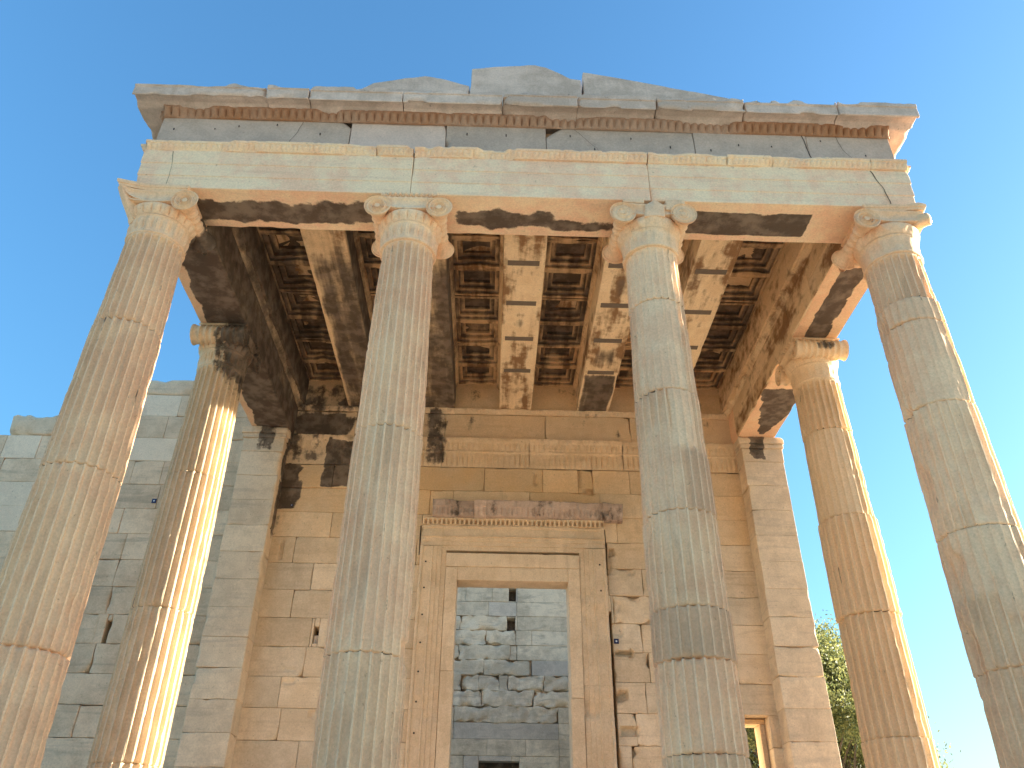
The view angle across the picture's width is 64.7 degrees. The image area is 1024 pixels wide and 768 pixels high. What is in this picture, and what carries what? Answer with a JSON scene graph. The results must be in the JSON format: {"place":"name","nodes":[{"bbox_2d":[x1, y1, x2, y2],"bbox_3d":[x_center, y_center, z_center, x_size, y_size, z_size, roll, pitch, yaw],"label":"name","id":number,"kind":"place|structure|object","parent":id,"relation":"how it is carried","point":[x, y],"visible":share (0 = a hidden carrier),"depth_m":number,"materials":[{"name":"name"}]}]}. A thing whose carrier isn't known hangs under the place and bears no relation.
{"place":"outdoors","nodes":[
{"label":"outdoors","id":0,"kind":"place"},
{"bbox_2d":[0,0,1023,767],"label":"sky","id":1,"kind":"structure","parent":0,"point":[72,124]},
{"bbox_3d":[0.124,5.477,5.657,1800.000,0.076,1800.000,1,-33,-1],"label":"ground","id":2,"kind":"structure","parent":0,"visible":0},
{"bbox_2d":[450,587,569,767],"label":"rough inner wall","id":3,"kind":"structure","parent":2,"relation":"on","point":[511,699],"depth_m":23.40,"materials":[{"name":"grey stone"}]},
{"bbox_2d":[745,610,960,767],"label":"olive tree","id":4,"kind":"object","parent":2,"relation":"on","point":[839,691],"visible":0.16,"depth_m":24.73,"materials":[{"name":"green plant"}]},
{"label":"stone platform","id":5,"kind":"structure","parent":2,"relation":"on","visible":0},
{"bbox_2d":[0,178,216,767],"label":"ionic column","id":6,"kind":"structure","parent":5,"relation":"on","point":[49,567],"depth_m":8.15,"materials":[{"name":"stone"}]},
{"bbox_2d":[132,65,919,442],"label":"entablature","id":7,"kind":"structure","parent":6,"relation":"on","point":[534,149],"depth_m":10.83,"materials":[{"name":"stone"}]},
{"bbox_2d":[231,226,814,417],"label":"coffered ceiling","id":8,"kind":"structure","parent":7,"relation":"attached to","point":[515,318],"depth_m":13.94,"materials":[{"name":"stone"}]},
{"bbox_2d":[0,380,251,767],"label":"ruined side wall","id":9,"kind":"structure","parent":5,"relation":"on","point":[92,661],"depth_m":14.39,"materials":[{"name":"stone"}]},
{"bbox_2d":[86,323,260,767],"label":"ionic column","id":10,"kind":"structure","parent":5,"relation":"on","point":[133,730],"depth_m":10.54,"materials":[{"name":"stone"}]},
{"bbox_2d":[174,425,292,767],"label":"anta pilaster","id":11,"kind":"object","parent":5,"relation":"on","point":[211,719],"visible":0.81,"depth_m":13.52,"materials":[{"name":"stone"}]},
{"bbox_2d":[309,191,453,767],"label":"ionic column","id":12,"kind":"structure","parent":5,"relation":"on","point":[359,714],"depth_m":7.99,"materials":[{"name":"stone"}]},
{"bbox_2d":[231,381,785,767],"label":"porch back wall","id":13,"kind":"structure","parent":5,"relation":"on","point":[553,444],"depth_m":14.76,"materials":[{"name":"stone"}]},
{"bbox_2d":[404,499,622,767],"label":"doorway","id":14,"kind":"structure","parent":13,"relation":"attached to","point":[515,544],"depth_m":14.14,"materials":[{"name":"stone"}]},
{"bbox_2d":[602,199,751,767],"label":"ionic column","id":15,"kind":"structure","parent":5,"relation":"on","point":[701,716],"depth_m":8.06,"materials":[{"name":"stone"}]},
{"bbox_2d":[733,437,841,767],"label":"anta pilaster","id":16,"kind":"object","parent":5,"relation":"on","point":[806,726],"visible":0.84,"depth_m":13.74,"materials":[{"name":"stone"}]},
{"bbox_2d":[775,337,940,767],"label":"ionic column","id":17,"kind":"structure","parent":5,"relation":"on","point":[893,726],"depth_m":10.77,"materials":[{"name":"stone"}]},
{"bbox_2d":[831,202,1023,767],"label":"ionic column","id":18,"kind":"structure","parent":5,"relation":"on","point":[977,528],"depth_m":8.48,"materials":[{"name":"stone"}]}
]}

